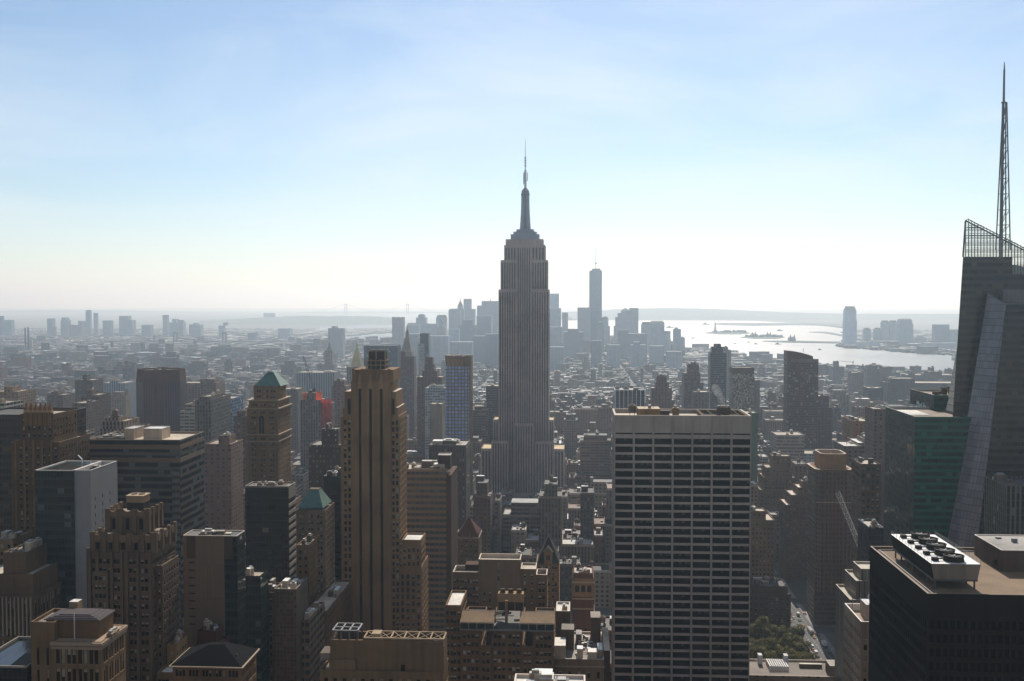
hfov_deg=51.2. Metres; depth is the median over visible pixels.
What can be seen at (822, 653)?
road
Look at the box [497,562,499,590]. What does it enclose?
stair window
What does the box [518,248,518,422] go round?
window
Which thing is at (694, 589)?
window
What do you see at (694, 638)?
window
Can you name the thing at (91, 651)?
window
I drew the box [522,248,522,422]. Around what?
window
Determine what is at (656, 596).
window
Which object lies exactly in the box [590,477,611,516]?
city building
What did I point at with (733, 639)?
window
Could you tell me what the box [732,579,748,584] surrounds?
window
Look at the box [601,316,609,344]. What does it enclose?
distant tower
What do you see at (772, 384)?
city building
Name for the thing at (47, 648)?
window
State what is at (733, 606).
window
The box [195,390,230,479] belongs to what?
grey ribbed office
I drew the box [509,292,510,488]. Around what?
window
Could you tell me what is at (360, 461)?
window
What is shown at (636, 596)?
window
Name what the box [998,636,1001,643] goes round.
window
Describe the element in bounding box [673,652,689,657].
window
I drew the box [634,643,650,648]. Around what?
window
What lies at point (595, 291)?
spired giant tower
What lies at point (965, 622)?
window
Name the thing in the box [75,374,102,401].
dark apartment slab
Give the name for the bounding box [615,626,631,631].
window
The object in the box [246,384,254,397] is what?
city building
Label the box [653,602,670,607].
window
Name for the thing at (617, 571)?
window
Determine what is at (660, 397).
stepped rose tower
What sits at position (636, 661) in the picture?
window
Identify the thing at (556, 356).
distant tower
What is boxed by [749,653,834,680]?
roof garden annex
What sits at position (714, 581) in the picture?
window
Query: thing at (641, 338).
distant tower
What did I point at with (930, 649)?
window
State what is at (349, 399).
window
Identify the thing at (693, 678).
window
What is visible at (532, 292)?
window
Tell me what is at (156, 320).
ground
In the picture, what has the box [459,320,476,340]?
distant tower
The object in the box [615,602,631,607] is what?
window
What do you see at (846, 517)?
construction crane
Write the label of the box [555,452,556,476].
window
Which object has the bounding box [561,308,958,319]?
hills
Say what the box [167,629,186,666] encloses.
yellow brick house
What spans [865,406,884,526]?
brown upper block
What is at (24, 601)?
window
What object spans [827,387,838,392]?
city building
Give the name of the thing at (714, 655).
window
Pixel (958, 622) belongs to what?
window
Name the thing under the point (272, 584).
narrow brick tower
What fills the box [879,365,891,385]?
river slab
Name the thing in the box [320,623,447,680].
truss roof building
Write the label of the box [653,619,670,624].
window
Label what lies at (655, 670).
window
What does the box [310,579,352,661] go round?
brown loft block
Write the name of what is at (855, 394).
city building
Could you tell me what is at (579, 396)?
city building
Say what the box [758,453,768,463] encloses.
city building
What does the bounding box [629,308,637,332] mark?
distant tower
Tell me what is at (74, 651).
window
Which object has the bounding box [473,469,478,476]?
city building
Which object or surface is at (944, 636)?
window
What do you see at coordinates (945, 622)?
window
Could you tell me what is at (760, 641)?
park tree
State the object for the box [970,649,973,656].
window
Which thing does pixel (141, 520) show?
window
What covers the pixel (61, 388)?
city building
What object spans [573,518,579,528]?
city building
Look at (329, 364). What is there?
lantern tower
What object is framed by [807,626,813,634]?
city bus
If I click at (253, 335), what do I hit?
distant tower
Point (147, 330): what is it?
distant tower
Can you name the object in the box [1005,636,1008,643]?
window
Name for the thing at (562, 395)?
city building
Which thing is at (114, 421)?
ornate hotel
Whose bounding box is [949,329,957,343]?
distant tower
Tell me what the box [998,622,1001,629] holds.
window
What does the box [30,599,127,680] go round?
cornice block
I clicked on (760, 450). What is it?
city building
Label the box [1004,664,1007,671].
window
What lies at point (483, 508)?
city building
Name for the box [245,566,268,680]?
wedge glass tower
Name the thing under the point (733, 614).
window
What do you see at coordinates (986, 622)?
window
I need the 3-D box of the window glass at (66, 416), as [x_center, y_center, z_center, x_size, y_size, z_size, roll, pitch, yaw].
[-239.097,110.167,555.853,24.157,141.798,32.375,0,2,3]
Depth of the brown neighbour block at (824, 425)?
1403.41 m
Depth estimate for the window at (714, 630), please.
551.13 m
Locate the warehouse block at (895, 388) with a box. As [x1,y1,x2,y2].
[880,376,950,403]
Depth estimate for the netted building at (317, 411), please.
1169.92 m
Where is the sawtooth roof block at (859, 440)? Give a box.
[847,432,864,458]
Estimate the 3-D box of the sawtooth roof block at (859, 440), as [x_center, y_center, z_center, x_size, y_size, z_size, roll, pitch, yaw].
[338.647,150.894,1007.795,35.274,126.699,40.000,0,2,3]
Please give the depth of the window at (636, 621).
553.42 m
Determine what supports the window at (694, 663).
in the slab tower at (681, 508)
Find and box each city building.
[4,379,26,388]
[31,387,53,396]
[33,383,41,387]
[57,385,65,392]
[67,377,79,388]
[111,389,130,416]
[228,384,238,389]
[230,386,238,393]
[242,389,249,400]
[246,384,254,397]
[288,381,296,386]
[291,450,296,460]
[291,456,295,473]
[291,468,308,498]
[295,495,300,513]
[296,478,302,501]
[407,414,408,438]
[407,435,416,450]
[407,451,424,462]
[470,496,473,519]
[473,400,488,443]
[473,436,482,459]
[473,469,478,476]
[473,475,475,494]
[473,475,492,552]
[474,453,480,474]
[493,525,494,552]
[494,492,501,552]
[494,494,508,503]
[499,486,513,500]
[503,497,538,553]
[510,493,539,500]
[511,521,526,553]
[516,544,530,562]
[526,529,539,549]
[530,547,539,562]
[539,474,562,556]
[543,539,558,551]
[550,391,554,409]
[550,407,573,431]
[556,390,574,405]
[556,398,569,409]
[558,430,563,436]
[558,484,569,512]
[559,556,579,608]
[560,384,567,391]
[562,491,567,528]
[562,529,579,537]
[562,538,593,562]
[564,409,577,459]
[565,393,571,407]
[565,457,566,484]
[567,456,578,488]
[567,528,578,537]
[568,378,576,388]
[568,498,579,528]
[569,472,575,499]
[569,484,579,502]
[571,391,584,403]
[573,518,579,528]
[574,404,597,434]
[575,472,586,486]
[576,447,579,459]
[577,380,582,387]
[580,429,611,486]
[580,482,594,539]
[581,560,611,607]
[583,392,597,405]
[584,381,594,389]
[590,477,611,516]
[594,517,604,562]
[594,527,603,562]
[596,396,605,407]
[598,401,611,437]
[601,615,611,646]
[602,498,605,518]
[604,519,611,562]
[606,482,611,518]
[610,450,611,478]
[610,647,610,680]
[675,395,681,404]
[677,397,681,406]
[678,382,681,394]
[751,480,758,506]
[758,428,763,445]
[758,446,763,452]
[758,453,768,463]
[760,405,782,432]
[761,442,770,459]
[762,407,782,430]
[762,415,782,439]
[765,381,777,388]
[766,389,775,404]
[766,510,778,562]
[767,389,779,396]
[768,401,777,408]
[776,393,782,406]
[791,458,806,482]
[818,379,822,390]
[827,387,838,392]
[827,387,848,410]
[829,396,840,406]
[830,402,840,431]
[832,438,836,448]
[836,417,842,437]
[837,430,842,440]
[839,385,846,393]
[841,409,848,416]
[849,395,872,415]
[851,391,862,400]
[852,405,864,417]
[873,398,885,405]
[877,403,906,408]
[903,396,915,406]
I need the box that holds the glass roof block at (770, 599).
[750,576,790,628]
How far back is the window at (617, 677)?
555.05 m
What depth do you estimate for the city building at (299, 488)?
1113.46 m
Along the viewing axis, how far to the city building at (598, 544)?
918.66 m
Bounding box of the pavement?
[775,570,834,656]
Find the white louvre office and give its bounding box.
[771,429,803,460]
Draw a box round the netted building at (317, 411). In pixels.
[300,389,334,469]
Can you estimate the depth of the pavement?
836.66 m
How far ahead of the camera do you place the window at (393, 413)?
606.78 m
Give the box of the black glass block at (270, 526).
[245,480,296,582]
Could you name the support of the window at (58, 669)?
in the cornice block at (75, 641)
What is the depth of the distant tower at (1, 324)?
7837.19 m
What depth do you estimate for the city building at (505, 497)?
1201.54 m
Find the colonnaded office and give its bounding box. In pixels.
[297,370,339,401]
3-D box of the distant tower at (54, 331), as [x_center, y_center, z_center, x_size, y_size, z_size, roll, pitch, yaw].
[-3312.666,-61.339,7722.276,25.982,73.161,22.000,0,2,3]
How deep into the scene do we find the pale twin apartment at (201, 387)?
1533.29 m
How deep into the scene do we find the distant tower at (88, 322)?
8003.08 m
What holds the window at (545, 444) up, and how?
in the mast skyscraper
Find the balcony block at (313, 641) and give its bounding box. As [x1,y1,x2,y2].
[302,601,324,680]
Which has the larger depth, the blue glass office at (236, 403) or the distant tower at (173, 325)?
the distant tower at (173, 325)
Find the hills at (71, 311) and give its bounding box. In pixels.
[0,310,448,313]
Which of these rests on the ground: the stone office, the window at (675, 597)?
the stone office
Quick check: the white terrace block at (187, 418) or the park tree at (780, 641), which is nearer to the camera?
the park tree at (780, 641)
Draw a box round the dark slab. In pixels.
[0,407,85,534]
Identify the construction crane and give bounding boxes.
[302,355,315,392]
[836,492,857,544]
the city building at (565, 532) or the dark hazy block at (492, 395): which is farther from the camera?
the dark hazy block at (492, 395)
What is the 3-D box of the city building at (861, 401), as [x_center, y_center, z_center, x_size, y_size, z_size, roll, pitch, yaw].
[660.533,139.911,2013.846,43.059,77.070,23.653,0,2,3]
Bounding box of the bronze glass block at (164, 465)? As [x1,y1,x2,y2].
[90,425,204,631]
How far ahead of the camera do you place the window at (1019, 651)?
295.86 m
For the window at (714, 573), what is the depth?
550.19 m
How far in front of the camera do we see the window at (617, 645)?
554.37 m
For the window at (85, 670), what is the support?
in the cornice block at (75, 641)
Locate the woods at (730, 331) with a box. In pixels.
[720,329,746,332]
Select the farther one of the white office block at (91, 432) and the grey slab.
the grey slab
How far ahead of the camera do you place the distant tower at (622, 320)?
5497.90 m
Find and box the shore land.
[200,316,391,324]
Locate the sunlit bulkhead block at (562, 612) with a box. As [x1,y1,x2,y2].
[556,601,569,636]
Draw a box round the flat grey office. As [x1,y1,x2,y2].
[834,441,860,541]
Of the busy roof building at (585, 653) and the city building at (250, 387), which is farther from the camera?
the city building at (250, 387)
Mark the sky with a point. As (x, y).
(154, 153)
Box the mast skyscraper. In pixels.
[481,143,564,505]
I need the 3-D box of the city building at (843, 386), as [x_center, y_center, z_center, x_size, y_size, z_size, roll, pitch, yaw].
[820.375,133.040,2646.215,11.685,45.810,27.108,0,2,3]
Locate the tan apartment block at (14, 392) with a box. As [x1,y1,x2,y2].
[0,385,35,406]
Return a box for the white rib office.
[613,386,644,408]
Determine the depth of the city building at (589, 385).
2988.93 m
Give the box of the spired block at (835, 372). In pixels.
[828,361,843,383]
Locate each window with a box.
[24,601,25,616]
[47,648,48,664]
[56,649,59,662]
[57,668,59,680]
[62,649,64,662]
[62,669,64,680]
[68,649,70,662]
[68,669,70,680]
[73,650,75,663]
[73,669,75,680]
[79,650,81,663]
[79,669,81,680]
[84,650,86,663]
[84,669,86,680]
[90,650,92,663]
[90,669,92,680]
[95,650,97,663]
[95,669,98,680]
[112,518,114,528]
[126,519,128,528]
[140,519,142,528]
[258,415,264,432]
[348,398,350,413]
[359,389,361,630]
[369,389,372,629]
[380,389,383,630]
[392,399,394,414]
[482,451,483,474]
[485,451,486,478]
[489,451,489,487]
[492,444,493,492]
[495,444,495,492]
[496,422,497,440]
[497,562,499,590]
[498,444,498,491]
[500,292,500,440]
[500,444,501,487]
[502,292,502,440]
[503,444,503,487]
[504,292,505,440]
[506,444,506,486]
[507,292,507,440]
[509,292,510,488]
[512,292,512,488]
[514,292,514,422]
[516,426,516,492]
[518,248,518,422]
[518,426,518,492]
[520,248,520,422]
[521,426,521,492]
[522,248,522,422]
[523,426,523,492]
[524,248,525,422]
[526,426,526,492]
[527,248,527,422]
[528,426,529,492]
[529,248,529,422]
[531,426,531,492]
[532,263,533,288]
[532,292,532,422]
[534,292,535,492]
[536,444,537,492]
[537,263,538,288]
[537,292,537,440]
[539,292,540,440]
[539,444,540,490]
[542,263,543,288]
[542,292,542,440]
[542,444,543,489]
[544,292,544,440]
[545,444,546,479]
[546,292,547,440]
[548,444,549,479]
[551,444,551,473]
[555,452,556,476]
[558,452,559,486]
[561,452,562,488]
[574,584,579,591]
[580,584,585,591]
[586,584,591,591]
[615,569,631,574]
[615,577,631,582]
[615,585,631,590]
[615,594,631,598]
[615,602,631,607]
[615,610,631,615]
[615,618,631,623]
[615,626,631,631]
[615,635,631,639]
[615,643,631,647]
[615,651,631,656]
[615,659,631,664]
[615,667,631,672]
[615,675,631,680]
[634,569,651,574]
[634,578,651,582]
[634,586,651,591]
[634,594,650,599]
[634,602,650,607]
[634,610,650,615]
[634,618,650,623]
[634,627,650,631]
[634,635,650,640]
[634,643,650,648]
[634,651,650,656]
[634,659,650,664]
[634,668,650,672]
[634,676,650,680]
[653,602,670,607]
[653,611,670,615]
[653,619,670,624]
[653,627,670,632]
[653,635,670,640]
[653,643,670,648]
[653,652,670,656]
[653,660,670,665]
[653,668,669,673]
[653,676,669,680]
[654,561,670,566]
[654,570,670,574]
[654,578,670,583]
[654,586,670,591]
[654,594,670,599]
[673,570,689,575]
[673,578,689,583]
[673,586,689,591]
[673,595,689,599]
[673,603,689,608]
[673,611,689,616]
[673,619,689,624]
[673,627,689,632]
[673,636,689,640]
[673,644,689,649]
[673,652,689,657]
[673,660,689,665]
[673,668,689,673]
[673,677,689,680]
[692,578,709,583]
[692,587,709,591]
[692,595,709,600]
[692,603,709,608]
[692,611,709,616]
[692,619,709,624]
[692,628,709,632]
[692,636,708,641]
[692,644,708,649]
[692,652,708,657]
[692,661,708,665]
[692,669,708,673]
[692,677,708,680]
[693,570,709,575]
[711,661,728,666]
[711,669,728,674]
[711,677,728,680]
[712,562,728,567]
[712,570,728,575]
[712,579,728,584]
[712,587,728,592]
[712,595,728,600]
[712,603,728,608]
[712,612,728,616]
[712,620,728,625]
[712,628,728,633]
[712,636,728,641]
[712,645,728,649]
[712,653,728,657]
[731,595,748,600]
[731,604,748,609]
[731,612,748,617]
[731,620,748,625]
[731,628,748,633]
[731,637,747,641]
[731,645,747,650]
[731,653,747,658]
[731,661,747,666]
[731,670,747,674]
[731,678,747,680]
[732,571,748,576]
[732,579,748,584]
[732,587,748,592]
[929,648,932,655]
[929,662,932,669]
[930,620,933,628]
[936,634,939,642]
[936,648,939,656]
[936,662,939,669]
[943,621,946,628]
[943,635,946,642]
[943,648,946,656]
[943,662,946,670]
[950,621,953,628]
[950,635,953,642]
[950,649,953,656]
[957,621,960,628]
[957,635,960,642]
[963,663,966,670]
[964,621,967,628]
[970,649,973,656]
[970,663,973,670]
[977,635,980,642]
[977,649,980,656]
[977,663,980,670]
[984,621,987,629]
[984,635,987,643]
[984,649,987,656]
[984,663,987,670]
[991,622,994,629]
[991,635,994,643]
[991,649,994,657]
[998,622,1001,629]
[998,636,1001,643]
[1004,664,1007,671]
[1005,622,1008,629]
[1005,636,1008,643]
[1011,664,1014,671]
[1012,622,1015,629]
[1018,650,1021,657]
[1018,664,1021,671]
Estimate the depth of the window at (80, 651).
342.96 m
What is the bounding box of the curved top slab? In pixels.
[783,350,818,450]
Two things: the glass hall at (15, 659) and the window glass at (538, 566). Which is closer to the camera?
the glass hall at (15, 659)
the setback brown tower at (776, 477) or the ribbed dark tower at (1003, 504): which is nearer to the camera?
the ribbed dark tower at (1003, 504)
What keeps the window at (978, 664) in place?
in the black tower at (940, 609)
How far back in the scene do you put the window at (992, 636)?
296.15 m
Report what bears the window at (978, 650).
in the black tower at (940, 609)
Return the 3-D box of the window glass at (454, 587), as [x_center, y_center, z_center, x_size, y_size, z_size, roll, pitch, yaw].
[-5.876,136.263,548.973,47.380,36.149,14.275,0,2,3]
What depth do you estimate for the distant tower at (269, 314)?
13705.01 m
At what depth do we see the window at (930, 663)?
297.46 m
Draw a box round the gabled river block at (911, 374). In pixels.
[901,371,920,380]
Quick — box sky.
[0,0,1023,307]
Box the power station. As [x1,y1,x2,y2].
[0,327,29,350]
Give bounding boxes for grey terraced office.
[834,561,869,680]
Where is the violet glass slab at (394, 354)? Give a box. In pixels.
[364,345,400,387]
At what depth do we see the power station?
5372.05 m
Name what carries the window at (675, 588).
in the slab tower at (681, 508)
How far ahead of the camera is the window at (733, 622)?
550.46 m
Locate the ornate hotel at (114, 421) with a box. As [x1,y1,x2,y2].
[100,408,150,434]
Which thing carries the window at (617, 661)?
in the slab tower at (681, 508)
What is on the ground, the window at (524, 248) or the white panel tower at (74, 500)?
the white panel tower at (74, 500)
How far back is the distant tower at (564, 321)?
5493.87 m
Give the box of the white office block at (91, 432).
[86,429,94,437]
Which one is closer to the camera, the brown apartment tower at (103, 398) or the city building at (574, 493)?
the city building at (574, 493)
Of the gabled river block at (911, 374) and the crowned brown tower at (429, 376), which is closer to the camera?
the crowned brown tower at (429, 376)
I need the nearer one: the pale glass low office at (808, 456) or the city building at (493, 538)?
the city building at (493, 538)
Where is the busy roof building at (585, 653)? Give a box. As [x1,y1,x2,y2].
[554,611,609,680]
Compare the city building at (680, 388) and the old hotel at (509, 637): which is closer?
the old hotel at (509, 637)
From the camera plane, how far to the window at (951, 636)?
296.88 m
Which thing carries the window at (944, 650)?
in the black tower at (940, 609)
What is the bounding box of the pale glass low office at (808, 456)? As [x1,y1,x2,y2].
[804,450,813,479]
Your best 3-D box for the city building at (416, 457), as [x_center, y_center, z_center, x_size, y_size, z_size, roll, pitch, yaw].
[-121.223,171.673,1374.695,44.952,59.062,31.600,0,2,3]
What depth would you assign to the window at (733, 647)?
550.86 m
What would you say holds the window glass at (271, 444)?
in the green pyramid tower at (269, 429)
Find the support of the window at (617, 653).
in the slab tower at (681, 508)
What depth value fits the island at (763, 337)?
7507.86 m
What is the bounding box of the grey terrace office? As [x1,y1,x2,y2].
[286,387,304,453]
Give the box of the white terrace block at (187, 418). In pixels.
[180,400,194,430]
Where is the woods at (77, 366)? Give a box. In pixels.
[32,360,92,366]
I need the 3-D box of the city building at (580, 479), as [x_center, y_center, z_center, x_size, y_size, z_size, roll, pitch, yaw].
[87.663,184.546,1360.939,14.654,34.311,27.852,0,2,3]
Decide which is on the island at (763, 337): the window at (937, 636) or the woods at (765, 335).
the woods at (765, 335)
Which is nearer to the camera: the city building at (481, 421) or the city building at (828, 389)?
the city building at (481, 421)
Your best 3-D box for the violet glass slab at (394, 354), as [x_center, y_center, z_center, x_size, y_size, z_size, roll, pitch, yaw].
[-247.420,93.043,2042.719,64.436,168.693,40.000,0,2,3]
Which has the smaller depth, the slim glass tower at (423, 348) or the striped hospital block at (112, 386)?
the striped hospital block at (112, 386)
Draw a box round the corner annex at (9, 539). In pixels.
[0,529,32,561]
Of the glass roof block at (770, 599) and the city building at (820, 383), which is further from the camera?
the city building at (820, 383)
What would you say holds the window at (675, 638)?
in the slab tower at (681, 508)
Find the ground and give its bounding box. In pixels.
[0,308,959,648]
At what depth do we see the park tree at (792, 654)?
713.19 m
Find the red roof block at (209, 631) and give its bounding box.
[194,618,229,645]
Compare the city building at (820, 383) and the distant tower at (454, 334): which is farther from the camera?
the distant tower at (454, 334)
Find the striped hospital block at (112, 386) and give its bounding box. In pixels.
[103,378,135,416]
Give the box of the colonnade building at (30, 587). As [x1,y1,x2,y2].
[0,537,61,646]
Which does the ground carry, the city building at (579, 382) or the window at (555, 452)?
the city building at (579, 382)
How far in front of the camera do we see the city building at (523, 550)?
880.45 m
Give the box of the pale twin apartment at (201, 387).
[187,377,224,402]
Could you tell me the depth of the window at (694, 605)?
551.26 m
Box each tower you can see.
[0,316,3,334]
[3,320,14,335]
[11,401,89,538]
[35,455,117,607]
[47,318,55,335]
[47,391,74,406]
[52,327,56,335]
[61,317,70,335]
[69,321,85,336]
[72,400,99,436]
[81,387,110,428]
[85,310,91,334]
[86,492,179,680]
[94,313,98,335]
[102,320,113,336]
[119,316,135,335]
[136,367,186,430]
[142,324,153,336]
[163,315,168,335]
[169,319,185,336]
[178,320,184,336]
[183,528,245,648]
[189,323,203,336]
[218,322,227,336]
[245,371,292,483]
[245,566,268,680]
[247,332,258,339]
[264,313,274,316]
[268,578,280,680]
[274,577,307,680]
[278,328,291,338]
[296,487,334,594]
[323,341,335,370]
[324,466,340,579]
[328,326,344,359]
[332,378,350,425]
[340,349,427,630]
[344,341,365,383]
[392,317,404,349]
[400,350,416,437]
[401,325,413,355]
[403,334,419,362]
[407,453,457,631]
[408,314,428,332]
[408,325,419,333]
[417,357,444,451]
[418,332,429,375]
[425,384,445,459]
[427,324,438,335]
[429,438,469,529]
[430,336,449,363]
[430,402,444,442]
[436,315,447,335]
[437,320,445,335]
[445,351,472,495]
[449,309,460,335]
[450,329,459,341]
[450,341,473,366]
[456,298,464,324]
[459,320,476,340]
[464,299,475,324]
[473,336,484,363]
[477,300,498,333]
[477,316,491,335]
[485,334,498,366]
[536,535,559,635]
[550,293,558,307]
[550,308,560,326]
[550,327,561,346]
[550,347,563,369]
[562,312,567,341]
[564,329,582,357]
[572,562,594,631]
[577,307,589,340]
[588,263,601,340]
[591,340,600,367]
[597,322,603,352]
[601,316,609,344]
[607,345,619,367]
[611,403,750,680]
[614,308,630,342]
[618,330,627,358]
[628,333,646,357]
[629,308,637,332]
[630,342,645,366]
[641,322,649,352]
[648,374,674,408]
[649,321,664,351]
[649,346,663,365]
[664,331,669,352]
[666,351,681,368]
[673,327,680,350]
[680,336,684,348]
[681,362,702,408]
[708,344,725,408]
[723,346,730,397]
[729,366,753,409]
[743,409,757,482]
[757,451,795,510]
[807,449,850,624]
[842,306,856,343]
[848,370,862,396]
[850,457,880,568]
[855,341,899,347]
[862,327,870,341]
[863,386,882,400]
[868,531,1023,680]
[873,327,879,340]
[880,320,888,342]
[884,386,970,545]
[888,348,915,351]
[889,320,896,340]
[895,319,912,343]
[913,335,925,342]
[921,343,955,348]
[932,324,948,342]
[945,62,1023,546]
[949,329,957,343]
[983,473,1023,534]
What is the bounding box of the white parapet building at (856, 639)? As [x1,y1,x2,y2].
[843,592,868,680]
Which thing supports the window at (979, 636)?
in the black tower at (940, 609)
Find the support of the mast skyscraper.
on the ground
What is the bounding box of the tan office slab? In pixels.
[750,505,774,578]
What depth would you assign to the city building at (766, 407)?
1807.23 m
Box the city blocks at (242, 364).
[0,328,956,570]
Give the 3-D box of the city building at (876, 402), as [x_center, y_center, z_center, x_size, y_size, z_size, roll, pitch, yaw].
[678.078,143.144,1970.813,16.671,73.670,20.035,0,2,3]
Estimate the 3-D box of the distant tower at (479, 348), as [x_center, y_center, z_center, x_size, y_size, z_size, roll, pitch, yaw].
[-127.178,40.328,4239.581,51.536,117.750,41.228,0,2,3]
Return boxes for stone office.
[297,533,318,607]
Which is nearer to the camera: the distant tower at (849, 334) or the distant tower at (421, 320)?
the distant tower at (421, 320)
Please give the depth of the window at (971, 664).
296.80 m
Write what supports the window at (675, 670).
in the slab tower at (681, 508)
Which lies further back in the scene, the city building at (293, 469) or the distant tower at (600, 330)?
the distant tower at (600, 330)
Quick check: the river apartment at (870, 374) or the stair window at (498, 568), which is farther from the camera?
the river apartment at (870, 374)
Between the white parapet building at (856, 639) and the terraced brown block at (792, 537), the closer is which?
the white parapet building at (856, 639)
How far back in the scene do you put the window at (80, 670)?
343.12 m
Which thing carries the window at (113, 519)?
in the scalloped tower at (132, 564)
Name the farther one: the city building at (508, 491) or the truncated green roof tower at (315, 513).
the city building at (508, 491)
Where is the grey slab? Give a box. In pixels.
[754,377,759,433]
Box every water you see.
[320,315,953,370]
[345,333,391,339]
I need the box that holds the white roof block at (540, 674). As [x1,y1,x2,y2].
[514,668,584,680]
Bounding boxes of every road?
[570,623,834,632]
[620,366,834,659]
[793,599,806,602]
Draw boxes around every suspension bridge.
[104,332,301,342]
[306,304,443,314]
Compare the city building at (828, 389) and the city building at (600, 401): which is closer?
the city building at (600, 401)
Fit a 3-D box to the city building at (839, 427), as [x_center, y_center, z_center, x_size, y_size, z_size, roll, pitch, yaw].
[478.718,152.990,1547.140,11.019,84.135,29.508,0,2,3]
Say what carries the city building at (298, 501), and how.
on the ground
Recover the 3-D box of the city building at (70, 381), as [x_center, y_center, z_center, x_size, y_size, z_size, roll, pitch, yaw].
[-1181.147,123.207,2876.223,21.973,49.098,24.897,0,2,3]
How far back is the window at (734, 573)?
549.52 m
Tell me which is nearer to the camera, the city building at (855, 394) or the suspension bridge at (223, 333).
the city building at (855, 394)
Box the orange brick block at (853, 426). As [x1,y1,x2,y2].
[843,415,864,440]
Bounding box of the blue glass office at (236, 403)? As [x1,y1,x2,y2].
[231,395,242,432]
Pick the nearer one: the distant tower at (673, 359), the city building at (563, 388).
the city building at (563, 388)
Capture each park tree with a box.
[750,623,759,639]
[750,638,764,645]
[750,643,759,657]
[750,646,766,658]
[751,615,768,637]
[756,626,773,644]
[762,649,777,658]
[764,636,777,650]
[768,624,785,645]
[771,644,789,658]
[777,633,791,651]
[785,635,804,651]
[787,624,805,638]
[787,649,800,659]
[788,641,807,654]
[796,651,817,659]
[802,639,811,652]
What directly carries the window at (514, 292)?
in the mast skyscraper
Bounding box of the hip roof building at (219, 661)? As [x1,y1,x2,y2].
[169,642,259,680]
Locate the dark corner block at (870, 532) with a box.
[857,519,883,560]
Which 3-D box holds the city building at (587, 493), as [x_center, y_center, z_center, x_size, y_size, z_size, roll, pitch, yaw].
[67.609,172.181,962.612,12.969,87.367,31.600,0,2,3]
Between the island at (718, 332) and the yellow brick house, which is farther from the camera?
the island at (718, 332)
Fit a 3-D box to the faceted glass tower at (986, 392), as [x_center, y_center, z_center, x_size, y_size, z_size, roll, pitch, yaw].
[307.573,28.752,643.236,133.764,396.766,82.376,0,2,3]
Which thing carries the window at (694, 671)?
in the slab tower at (681, 508)
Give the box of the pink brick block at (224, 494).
[205,431,243,529]
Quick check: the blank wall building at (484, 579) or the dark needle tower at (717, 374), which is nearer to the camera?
the blank wall building at (484, 579)
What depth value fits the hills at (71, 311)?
25687.73 m
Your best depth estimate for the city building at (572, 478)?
1348.23 m
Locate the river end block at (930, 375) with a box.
[921,370,951,380]
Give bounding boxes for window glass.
[0,537,31,547]
[20,416,85,528]
[95,549,177,680]
[251,390,274,481]
[299,515,322,593]
[324,678,438,680]
[344,420,418,630]
[453,574,532,610]
[461,540,476,556]
[467,631,546,678]
[538,566,556,597]
[615,433,749,567]
[752,523,772,578]
[761,470,781,510]
[787,491,806,576]
[851,463,869,568]
[990,677,1021,680]
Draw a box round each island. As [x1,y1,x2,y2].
[706,331,750,333]
[714,323,842,327]
[740,335,784,338]
[763,341,841,343]
[813,332,841,335]
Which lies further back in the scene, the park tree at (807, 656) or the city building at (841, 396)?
the city building at (841, 396)
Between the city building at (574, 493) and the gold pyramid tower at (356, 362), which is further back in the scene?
the gold pyramid tower at (356, 362)
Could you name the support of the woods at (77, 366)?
on the ground
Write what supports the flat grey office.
on the ground
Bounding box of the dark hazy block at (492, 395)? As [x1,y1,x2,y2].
[486,383,498,443]
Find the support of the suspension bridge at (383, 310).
on the ground
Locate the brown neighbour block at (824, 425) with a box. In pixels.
[818,393,831,448]
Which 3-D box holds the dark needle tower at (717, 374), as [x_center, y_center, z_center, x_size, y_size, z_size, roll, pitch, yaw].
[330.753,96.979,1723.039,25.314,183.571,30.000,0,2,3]
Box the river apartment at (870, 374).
[862,364,878,386]
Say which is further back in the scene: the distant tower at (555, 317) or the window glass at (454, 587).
the distant tower at (555, 317)
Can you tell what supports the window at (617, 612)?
in the slab tower at (681, 508)
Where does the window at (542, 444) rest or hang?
in the mast skyscraper
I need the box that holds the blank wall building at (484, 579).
[453,553,547,610]
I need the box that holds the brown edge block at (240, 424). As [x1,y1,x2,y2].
[234,407,247,488]
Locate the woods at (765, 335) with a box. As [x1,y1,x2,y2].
[745,334,782,336]
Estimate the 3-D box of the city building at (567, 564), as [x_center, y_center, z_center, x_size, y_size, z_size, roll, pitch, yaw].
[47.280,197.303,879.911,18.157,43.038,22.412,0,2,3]
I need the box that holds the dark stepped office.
[309,422,340,490]
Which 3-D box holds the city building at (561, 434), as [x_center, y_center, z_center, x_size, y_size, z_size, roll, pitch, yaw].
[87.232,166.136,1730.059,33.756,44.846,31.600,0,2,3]
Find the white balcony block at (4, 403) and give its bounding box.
[0,398,22,408]
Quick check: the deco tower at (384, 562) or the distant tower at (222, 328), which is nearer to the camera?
the deco tower at (384, 562)
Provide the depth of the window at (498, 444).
1288.95 m
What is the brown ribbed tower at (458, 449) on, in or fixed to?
on the ground
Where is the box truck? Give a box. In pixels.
[821,640,826,646]
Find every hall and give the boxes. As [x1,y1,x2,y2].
[0,636,30,680]
[788,334,795,340]
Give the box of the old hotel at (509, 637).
[445,588,555,680]
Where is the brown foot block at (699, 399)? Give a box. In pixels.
[691,389,708,408]
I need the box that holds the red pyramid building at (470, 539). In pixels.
[458,517,481,564]
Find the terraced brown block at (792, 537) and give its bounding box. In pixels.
[778,476,807,580]
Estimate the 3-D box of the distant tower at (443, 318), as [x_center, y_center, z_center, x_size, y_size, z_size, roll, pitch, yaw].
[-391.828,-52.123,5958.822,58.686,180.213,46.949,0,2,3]
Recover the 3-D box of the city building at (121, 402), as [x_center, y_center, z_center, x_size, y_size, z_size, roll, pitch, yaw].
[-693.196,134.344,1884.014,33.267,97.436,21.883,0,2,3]

